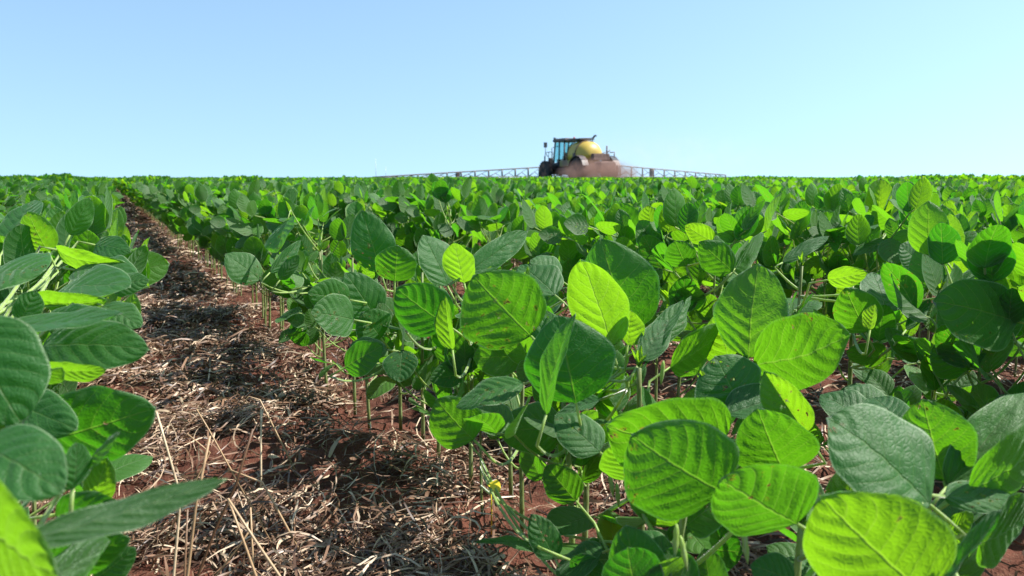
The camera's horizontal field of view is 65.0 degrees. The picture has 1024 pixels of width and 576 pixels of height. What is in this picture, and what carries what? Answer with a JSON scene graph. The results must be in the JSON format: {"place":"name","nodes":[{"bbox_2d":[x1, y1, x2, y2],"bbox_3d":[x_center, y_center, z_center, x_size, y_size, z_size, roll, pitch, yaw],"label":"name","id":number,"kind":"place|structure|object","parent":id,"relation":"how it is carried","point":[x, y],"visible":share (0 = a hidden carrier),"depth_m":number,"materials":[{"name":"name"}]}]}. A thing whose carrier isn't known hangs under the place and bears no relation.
{"place":"outdoors","nodes":[
{"label":"outdoors","id":0,"kind":"place"},
{"bbox_2d":[0,0,1023,177],"label":"sky","id":1,"kind":"structure","parent":0,"point":[89,88],"materials":[{"name":"blue"}]},
{"bbox_2d":[29,188,1023,575],"bbox_3d":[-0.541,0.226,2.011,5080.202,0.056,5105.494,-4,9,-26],"label":"soil ground","id":2,"kind":"structure","parent":0,"point":[1013,556],"depth_m":1.42,"materials":[{"name":"soil"}]},
{"bbox_2d":[0,205,65,312],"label":"soybean plant","id":3,"kind":"object","parent":2,"relation":"on","point":[55,214],"visible":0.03,"depth_m":1.52,"materials":[{"name":"green plant"}]},
{"bbox_2d":[25,190,77,214],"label":"soybean plant","id":4,"kind":"object","parent":2,"relation":"on","point":[29,197],"visible":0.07,"depth_m":2.42,"materials":[{"name":"green plant"}]},
{"bbox_2d":[0,218,117,506],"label":"soybean plant","id":5,"kind":"object","parent":2,"relation":"on","point":[17,241],"visible":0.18,"depth_m":1.15,"materials":[{"name":"green plant"}]},
{"bbox_2d":[0,367,119,526],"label":"soybean plant","id":6,"kind":"object","parent":2,"relation":"on","point":[36,464],"visible":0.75,"depth_m":0.42,"materials":[{"name":"green plant"}]},
{"bbox_2d":[0,306,122,575],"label":"soybean plant","id":7,"kind":"object","parent":2,"relation":"on","point":[25,371],"visible":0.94,"depth_m":0.50,"materials":[{"name":"green plant"}]},
{"bbox_2d":[4,208,124,316],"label":"soybean plant","id":8,"kind":"object","parent":2,"relation":"on","point":[63,233],"visible":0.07,"depth_m":1.28,"materials":[{"name":"green plant"}]},
{"bbox_2d":[0,198,130,429],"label":"soybean plant","id":9,"kind":"object","parent":2,"relation":"on","point":[79,217],"visible":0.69,"depth_m":1.09,"materials":[{"name":"green plant"}]},
{"bbox_2d":[0,226,138,313],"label":"soybean plant","id":10,"kind":"object","parent":2,"relation":"on","point":[126,237],"visible":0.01,"depth_m":1.59,"materials":[{"name":"green plant"}]},
{"bbox_2d":[0,252,142,337],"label":"soybean plant","id":11,"kind":"object","parent":2,"relation":"on","point":[92,286],"visible":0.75,"depth_m":0.78,"materials":[{"name":"green plant"}]},
{"bbox_2d":[0,245,152,516],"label":"soybean plant","id":12,"kind":"object","parent":2,"relation":"on","point":[82,261],"visible":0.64,"depth_m":0.90,"materials":[{"name":"green plant"}]},
{"bbox_2d":[6,237,150,524],"bbox_3d":[-0.652,0.149,1.110,0.294,0.428,0.181,-3,8,-18],"label":"soybean plant","id":13,"kind":"object","parent":2,"relation":"on","point":[137,258],"visible":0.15,"depth_m":1.14,"materials":[{"name":"green plant"}]},
{"bbox_2d":[5,320,155,497],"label":"soybean plant","id":14,"kind":"object","parent":2,"relation":"on","point":[67,421],"visible":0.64,"depth_m":0.61,"materials":[{"name":"green plant"}]},
{"bbox_2d":[0,187,169,312],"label":"soybean plant","id":15,"kind":"object","parent":2,"relation":"on","point":[159,264],"visible":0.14,"depth_m":1.30,"materials":[{"name":"green plant"}]},
{"bbox_2d":[0,478,227,575],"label":"soybean plant","id":16,"kind":"object","parent":2,"relation":"on","point":[28,547],"visible":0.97,"depth_m":0.39,"materials":[{"name":"green plant"}]},
{"bbox_2d":[156,412,180,575],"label":"straw stalk","id":17,"kind":"object","parent":2,"relation":"on","point":[179,510],"visible":0.71,"depth_m":0.90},
{"bbox_2d":[186,436,210,575],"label":"straw stalk","id":18,"kind":"object","parent":2,"relation":"on","point":[194,518],"visible":1,"depth_m":0.86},
{"bbox_2d":[174,179,227,271],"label":"soybean plant","id":19,"kind":"object","parent":2,"relation":"on","point":[181,186],"visible":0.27,"depth_m":4.06,"materials":[{"name":"green plant"}]},
{"bbox_2d":[183,191,218,275],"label":"soybean plant","id":20,"kind":"object","parent":2,"relation":"on","point":[203,241],"visible":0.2,"depth_m":3.89,"materials":[{"name":"green plant"}]},
{"bbox_2d":[206,195,241,295],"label":"soybean plant","id":21,"kind":"object","parent":2,"relation":"on","point":[215,235],"visible":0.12,"depth_m":3.29,"materials":[{"name":"green plant"}]},
{"bbox_2d":[196,429,253,575],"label":"straw stalk","id":22,"kind":"object","parent":2,"relation":"on","point":[222,514],"visible":1,"depth_m":0.88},
{"bbox_2d":[187,179,274,295],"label":"soybean plant","id":23,"kind":"object","parent":2,"relation":"on","point":[203,192],"visible":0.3,"depth_m":3.29,"materials":[{"name":"green plant"}]},
{"bbox_2d":[196,409,282,560],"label":"straw stalk","id":24,"kind":"object","parent":2,"relation":"on","point":[252,508],"visible":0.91,"depth_m":1.05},
{"bbox_2d":[227,500,256,575],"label":"straw stalk","id":25,"kind":"object","parent":2,"relation":"on","point":[245,545],"visible":1,"depth_m":0.85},
{"bbox_2d":[210,204,275,307],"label":"soybean plant","id":26,"kind":"object","parent":2,"relation":"on","point":[220,245],"visible":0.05,"depth_m":2.95,"materials":[{"name":"green plant"}]},
{"bbox_2d":[218,189,284,324],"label":"soybean plant","id":27,"kind":"object","parent":2,"relation":"on","point":[233,195],"visible":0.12,"depth_m":2.73,"materials":[{"name":"green plant"}]},
{"bbox_2d":[227,498,280,575],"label":"straw stalk","id":28,"kind":"object","parent":2,"relation":"on","point":[255,540],"visible":1,"depth_m":0.84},
{"bbox_2d":[209,204,317,325],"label":"soybean plant","id":29,"kind":"object","parent":2,"relation":"on","point":[231,241],"visible":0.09,"depth_m":2.62,"materials":[{"name":"green plant"}]},
{"bbox_2d":[232,209,300,328],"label":"soybean plant","id":30,"kind":"object","parent":2,"relation":"on","point":[241,240],"visible":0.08,"depth_m":2.52,"materials":[{"name":"green plant"}]},
{"bbox_2d":[227,468,308,565],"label":"straw stalk","id":31,"kind":"object","parent":2,"relation":"on","point":[277,510],"visible":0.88,"depth_m":1.05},
{"bbox_2d":[226,187,326,330],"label":"soybean plant","id":32,"kind":"object","parent":2,"relation":"on","point":[255,246],"visible":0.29,"depth_m":2.40,"materials":[{"name":"green plant"}]},
{"bbox_2d":[241,192,317,328],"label":"soybean plant","id":33,"kind":"object","parent":2,"relation":"on","point":[265,208],"visible":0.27,"depth_m":2.54,"materials":[{"name":"green plant"}]},
{"bbox_2d":[224,209,356,347],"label":"soybean plant","id":34,"kind":"object","parent":2,"relation":"on","point":[240,266],"visible":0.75,"depth_m":1.88,"materials":[{"name":"green plant"}]},
{"bbox_2d":[259,239,348,382],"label":"soybean plant","id":35,"kind":"object","parent":2,"relation":"on","point":[271,280],"visible":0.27,"depth_m":1.91,"materials":[{"name":"green plant"}]},
{"bbox_2d":[262,193,354,357],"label":"soybean plant","id":36,"kind":"object","parent":2,"relation":"on","point":[339,229],"visible":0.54,"depth_m":2.12,"materials":[{"name":"green plant"}]},
{"bbox_2d":[270,197,370,353],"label":"soybean plant","id":37,"kind":"object","parent":2,"relation":"on","point":[356,207],"visible":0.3,"depth_m":2.22,"materials":[{"name":"green plant"}]},
{"bbox_2d":[275,241,371,391],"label":"soybean plant","id":38,"kind":"object","parent":2,"relation":"on","point":[336,305],"visible":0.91,"depth_m":1.22,"materials":[{"name":"green plant"}]},
{"bbox_2d":[287,249,379,414],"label":"soybean plant","id":39,"kind":"object","parent":2,"relation":"on","point":[299,320],"visible":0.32,"depth_m":1.75,"materials":[{"name":"green plant"}]},
{"bbox_2d":[321,186,368,263],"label":"soybean plant","id":40,"kind":"object","parent":2,"relation":"on","point":[335,193],"visible":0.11,"depth_m":3.57,"materials":[{"name":"green plant"}]},
{"bbox_2d":[323,193,371,268],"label":"soybean plant","id":41,"kind":"object","parent":2,"relation":"on","point":[333,201],"visible":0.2,"depth_m":3.55,"materials":[{"name":"green plant"}]},
{"bbox_2d":[310,266,395,428],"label":"soybean plant","id":42,"kind":"object","parent":2,"relation":"on","point":[353,333],"visible":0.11,"depth_m":1.63,"materials":[{"name":"green plant"}]},
{"bbox_2d":[326,180,383,257],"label":"soybean plant","id":43,"kind":"object","parent":2,"relation":"on","point":[340,187],"visible":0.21,"depth_m":3.62,"materials":[{"name":"green plant"}]},
{"bbox_2d":[344,180,383,208],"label":"soybean plant","id":44,"kind":"object","parent":2,"relation":"on","point":[352,198],"visible":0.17,"depth_m":3.33,"materials":[{"name":"green plant"}]},
{"bbox_2d":[328,272,436,429],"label":"soybean plant","id":45,"kind":"object","parent":2,"relation":"on","point":[366,351],"visible":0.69,"depth_m":1.24,"materials":[{"name":"green plant"}]},
{"bbox_2d":[354,183,432,296],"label":"soybean plant","id":46,"kind":"object","parent":2,"relation":"on","point":[358,191],"visible":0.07,"depth_m":3.24,"materials":[{"name":"green plant"}]},
{"bbox_2d":[365,197,425,283],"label":"soybean plant","id":47,"kind":"object","parent":2,"relation":"on","point":[392,222],"visible":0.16,"depth_m":2.97,"materials":[{"name":"green plant"}]},
{"bbox_2d":[377,177,432,253],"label":"soybean plant","id":48,"kind":"object","parent":2,"relation":"on","point":[394,189],"visible":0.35,"depth_m":2.82,"materials":[{"name":"green plant"}]},
{"bbox_2d":[354,251,464,444],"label":"soybean plant","id":49,"kind":"object","parent":2,"relation":"on","point":[423,371],"visible":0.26,"depth_m":1.47,"materials":[{"name":"green plant"}]},
{"bbox_2d":[350,210,487,463],"bbox_3d":[-0.114,0.112,1.264,0.276,0.463,0.516,-1,8,-6],"label":"soybean plant","id":50,"kind":"object","parent":2,"relation":"on","point":[384,252],"visible":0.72,"depth_m":1.28,"materials":[{"name":"green plant"}]},
{"bbox_2d":[393,182,448,246],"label":"soybean plant","id":51,"kind":"object","parent":2,"relation":"on","point":[419,193],"visible":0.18,"depth_m":2.78,"materials":[{"name":"green plant"}]},
{"bbox_2d":[395,196,465,252],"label":"soybean plant","id":52,"kind":"object","parent":2,"relation":"on","point":[404,231],"visible":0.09,"depth_m":2.75,"materials":[{"name":"green plant"}]},
{"bbox_2d":[394,200,483,286],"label":"soybean plant","id":53,"kind":"object","parent":2,"relation":"on","point":[410,243],"visible":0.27,"depth_m":2.65,"materials":[{"name":"green plant"}]},
{"bbox_2d":[418,173,483,305],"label":"soybean plant","id":54,"kind":"object","parent":2,"relation":"on","point":[444,191],"visible":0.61,"depth_m":2.57,"materials":[{"name":"green plant"}]},
{"bbox_2d":[405,190,497,292],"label":"soybean plant","id":55,"kind":"object","parent":2,"relation":"on","point":[445,230],"visible":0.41,"depth_m":2.58,"materials":[{"name":"green plant"}]},
{"bbox_2d":[381,230,527,493],"bbox_3d":[-0.102,0.137,1.161,0.246,0.447,0.428,0,8,-1],"label":"soybean plant","id":56,"kind":"object","parent":2,"relation":"on","point":[422,309],"visible":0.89,"depth_m":1.06,"materials":[{"name":"green plant"}]},
{"bbox_2d":[456,192,529,286],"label":"soybean plant","id":57,"kind":"object","parent":2,"relation":"on","point":[483,209],"visible":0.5,"depth_m":2.23,"materials":[{"name":"green plant"}]},
{"bbox_2d":[431,255,567,499],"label":"soybean plant","id":58,"kind":"object","parent":2,"relation":"on","point":[546,273],"visible":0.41,"depth_m":1.19,"materials":[{"name":"green plant"}]},
{"bbox_2d":[460,198,539,287],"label":"soybean plant","id":59,"kind":"object","parent":2,"relation":"on","point":[513,211],"visible":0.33,"depth_m":2.32,"materials":[{"name":"green plant"}]},
{"bbox_2d":[0,173,1023,300],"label":"soybean crop","id":60,"kind":"object","parent":2,"relation":"on","point":[157,197],"visible":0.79,"depth_m":6.49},
{"bbox_2d":[423,367,612,575],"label":"soybean plant","id":61,"kind":"object","parent":2,"relation":"on","point":[579,560],"visible":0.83,"depth_m":0.80,"materials":[{"name":"green plant"}]},
{"bbox_2d":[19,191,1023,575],"bbox_3d":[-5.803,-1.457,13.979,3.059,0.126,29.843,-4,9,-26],"label":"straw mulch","id":62,"kind":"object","parent":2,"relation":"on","point":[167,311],"visible":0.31,"depth_m":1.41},
{"bbox_2d":[491,185,554,266],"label":"soybean plant","id":63,"kind":"object","parent":2,"relation":"on","point":[500,196],"visible":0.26,"depth_m":3.20,"materials":[{"name":"green plant"}]},
{"bbox_2d":[429,266,625,532],"bbox_3d":[-0.012,0.171,1.007,0.243,0.421,0.419,3,8,21],"label":"soybean plant","id":64,"kind":"object","parent":2,"relation":"on","point":[486,319],"visible":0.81,"depth_m":0.85,"materials":[{"name":"green plant"}]},
{"bbox_2d":[525,183,569,198],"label":"soybean plant","id":65,"kind":"object","parent":2,"relation":"on","point":[528,188],"visible":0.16,"depth_m":4.04,"materials":[{"name":"green plant"}]},
{"bbox_2d":[373,135,725,177],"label":"crop sprayer","id":66,"kind":"object","parent":2,"relation":"on","point":[582,157],"visible":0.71,"depth_m":64.44,"materials":[{"name":"metal"}]},
{"bbox_2d":[511,200,590,316],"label":"soybean plant","id":67,"kind":"object","parent":2,"relation":"on","point":[524,251],"visible":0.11,"depth_m":2.04,"materials":[{"name":"green plant"}]},
{"bbox_2d":[463,259,664,542],"bbox_3d":[0.053,0.175,0.885,0.237,0.409,0.255,-4,9,-26],"label":"soybean plant","id":68,"kind":"object","parent":2,"relation":"on","point":[576,357],"visible":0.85,"depth_m":0.86,"materials":[{"name":"green plant"}]},
{"bbox_2d":[535,197,596,316],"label":"soybean plant","id":69,"kind":"object","parent":2,"relation":"on","point":[588,207],"visible":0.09,"depth_m":2.04,"materials":[{"name":"green plant"}]},
{"bbox_2d":[546,188,598,246],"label":"soybean plant","id":70,"kind":"object","parent":2,"relation":"on","point":[557,203],"visible":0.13,"depth_m":2.88,"materials":[{"name":"green plant"}]},
{"bbox_2d":[473,238,690,541],"bbox_3d":[0.106,0.157,0.970,0.224,0.429,0.316,-4,9,-26],"label":"soybean plant","id":71,"kind":"object","parent":2,"relation":"on","point":[634,275],"visible":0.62,"depth_m":0.98,"materials":[{"name":"green plant"}]},
{"bbox_2d":[529,203,641,316],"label":"soybean plant","id":72,"kind":"object","parent":2,"relation":"on","point":[545,217],"visible":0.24,"depth_m":1.81,"materials":[{"name":"green plant"}]},
{"bbox_2d":[558,204,619,302],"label":"soybean plant","id":73,"kind":"object","parent":2,"relation":"on","point":[567,249],"visible":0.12,"depth_m":1.78,"materials":[{"name":"green plant"}]},
{"bbox_2d":[538,207,658,345],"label":"soybean plant","id":74,"kind":"object","parent":2,"relation":"on","point":[544,234],"visible":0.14,"depth_m":1.72,"materials":[{"name":"green plant"}]},
{"bbox_2d":[586,184,648,202],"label":"soybean plant","id":75,"kind":"object","parent":2,"relation":"on","point":[636,191],"visible":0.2,"depth_m":3.54,"materials":[{"name":"green plant"}]},
{"bbox_2d":[563,186,697,394],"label":"soybean plant","id":76,"kind":"object","parent":2,"relation":"on","point":[573,223],"visible":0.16,"depth_m":1.60,"materials":[{"name":"green plant"}]},
{"bbox_2d":[615,202,718,401],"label":"soybean plant","id":77,"kind":"object","parent":2,"relation":"on","point":[698,273],"visible":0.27,"depth_m":1.57,"materials":[{"name":"green plant"}]},
{"bbox_2d":[543,413,794,575],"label":"soybean plant","id":78,"kind":"object","parent":2,"relation":"on","point":[675,471],"visible":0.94,"depth_m":0.61,"materials":[{"name":"green plant"}]},
{"bbox_2d":[502,264,850,571],"bbox_3d":[0.169,0.181,0.878,0.228,0.414,0.298,-7,11,-42],"label":"soybean plant","id":79,"kind":"object","parent":2,"relation":"on","point":[751,317],"visible":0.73,"depth_m":0.85,"materials":[{"name":"green plant"}]},
{"bbox_2d":[553,370,826,564],"bbox_3d":[0.177,0.236,0.792,0.239,0.335,0.287,-4,9,-26],"label":"soybean plant","id":80,"kind":"object","parent":2,"relation":"on","point":[775,427],"visible":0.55,"depth_m":0.69,"materials":[{"name":"green plant"}]},
{"bbox_2d":[619,203,763,397],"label":"soybean plant","id":81,"kind":"object","parent":2,"relation":"on","point":[716,258],"visible":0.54,"depth_m":1.41,"materials":[{"name":"green plant"}]},
{"bbox_2d":[635,187,781,364],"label":"soybean plant","id":82,"kind":"object","parent":2,"relation":"on","point":[680,211],"visible":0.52,"depth_m":1.45,"materials":[{"name":"green plant"}]},
{"bbox_2d":[691,197,739,292],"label":"soybean plant","id":83,"kind":"object","parent":2,"relation":"on","point":[710,218],"visible":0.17,"depth_m":2.13,"materials":[{"name":"green plant"}]},
{"bbox_2d":[706,222,789,295],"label":"soybean plant","id":84,"kind":"object","parent":2,"relation":"on","point":[776,233],"visible":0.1,"depth_m":2.08,"materials":[{"name":"green plant"}]},
{"bbox_2d":[715,184,797,263],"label":"soybean plant","id":85,"kind":"object","parent":2,"relation":"on","point":[730,193],"visible":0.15,"depth_m":2.79,"materials":[{"name":"green plant"}]},
{"bbox_2d":[741,183,825,265],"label":"soybean plant","id":86,"kind":"object","parent":2,"relation":"on","point":[753,198],"visible":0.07,"depth_m":2.62,"materials":[{"name":"green plant"}]},
{"bbox_2d":[731,212,848,300],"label":"soybean plant","id":87,"kind":"object","parent":2,"relation":"on","point":[787,241],"visible":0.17,"depth_m":2.00,"materials":[{"name":"green plant"}]},
{"bbox_2d":[664,384,966,575],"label":"soybean plant","id":88,"kind":"object","parent":2,"relation":"on","point":[874,448],"visible":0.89,"depth_m":0.58,"materials":[{"name":"green plant"}]},
{"bbox_2d":[755,178,881,313],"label":"soybean plant","id":89,"kind":"object","parent":2,"relation":"on","point":[769,247],"visible":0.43,"depth_m":1.90,"materials":[{"name":"green plant"}]},
{"bbox_2d":[785,183,866,275],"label":"soybean plant","id":90,"kind":"object","parent":2,"relation":"on","point":[813,199],"visible":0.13,"depth_m":2.44,"materials":[{"name":"green plant"}]},
{"bbox_2d":[775,198,877,319],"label":"soybean plant","id":91,"kind":"object","parent":2,"relation":"on","point":[791,274],"visible":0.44,"depth_m":1.87,"materials":[{"name":"green plant"}]},
{"bbox_2d":[817,195,893,283],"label":"soybean plant","id":92,"kind":"object","parent":2,"relation":"on","point":[849,217],"visible":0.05,"depth_m":2.37,"materials":[{"name":"green plant"}]},
{"bbox_2d":[789,269,930,452],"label":"soybean plant","id":93,"kind":"object","parent":2,"relation":"on","point":[869,307],"visible":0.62,"depth_m":1.13,"materials":[{"name":"green plant"}]},
{"bbox_2d":[760,236,967,390],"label":"soybean plant","id":94,"kind":"object","parent":2,"relation":"on","point":[844,276],"visible":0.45,"depth_m":1.32,"materials":[{"name":"green plant"}]},
{"bbox_2d":[803,211,925,345],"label":"soybean plant","id":95,"kind":"object","parent":2,"relation":"on","point":[818,263],"visible":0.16,"depth_m":1.80,"materials":[{"name":"green plant"}]},
{"bbox_2d":[839,177,939,288],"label":"soybean plant","id":96,"kind":"object","parent":2,"relation":"on","point":[907,199],"visible":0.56,"depth_m":1.67,"materials":[{"name":"green plant"}]},
{"bbox_2d":[766,393,1023,575],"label":"soybean plant","id":97,"kind":"object","parent":2,"relation":"on","point":[983,447],"visible":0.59,"depth_m":0.67,"materials":[{"name":"green plant"}]},
{"bbox_2d":[803,480,1009,575],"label":"soybean plant","id":98,"kind":"object","parent":2,"relation":"on","point":[852,533],"visible":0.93,"depth_m":0.49,"materials":[{"name":"green plant"}]},
{"bbox_2d":[877,208,977,372],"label":"soybean plant","id":99,"kind":"object","parent":2,"relation":"on","point":[891,226],"visible":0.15,"depth_m":1.69,"materials":[{"name":"green plant"}]},
{"bbox_2d":[840,269,1023,419],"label":"soybean plant","id":100,"kind":"object","parent":2,"relation":"on","point":[961,305],"visible":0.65,"depth_m":0.94,"materials":[{"name":"green plant"}]},
{"bbox_2d":[880,201,1023,512],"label":"soybean plant","id":101,"kind":"object","parent":2,"relation":"on","point":[939,239],"visible":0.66,"depth_m":1.05,"materials":[{"name":"green plant"}]},
{"bbox_2d":[924,199,984,339],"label":"soybean plant","id":102,"kind":"object","parent":2,"relation":"on","point":[950,203],"visible":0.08,"depth_m":2.18,"materials":[{"name":"green plant"}]},
{"bbox_2d":[942,186,996,201],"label":"soybean plant","id":103,"kind":"object","parent":2,"relation":"on","point":[947,191],"visible":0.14,"depth_m":3.15,"materials":[{"name":"green plant"}]},
{"bbox_2d":[934,262,1023,490],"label":"soybean plant","id":104,"kind":"object","parent":2,"relation":"on","point":[984,395],"visible":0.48,"depth_m":0.98,"materials":[{"name":"green plant"}]},
{"bbox_2d":[959,196,1023,232],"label":"soybean plant","id":105,"kind":"object","parent":2,"relation":"on","point":[1008,205],"visible":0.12,"depth_m":2.02,"materials":[{"name":"green plant"}]},
{"bbox_2d":[970,190,1023,366],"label":"soybean plant","id":106,"kind":"object","parent":2,"relation":"on","point":[986,207],"visible":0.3,"depth_m":2.05,"materials":[{"name":"green plant"}]},
{"bbox_2d":[991,213,1023,376],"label":"soybean plant","id":107,"kind":"object","parent":2,"relation":"on","point":[1011,224],"visible":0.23,"depth_m":2.01,"materials":[{"name":"green plant"}]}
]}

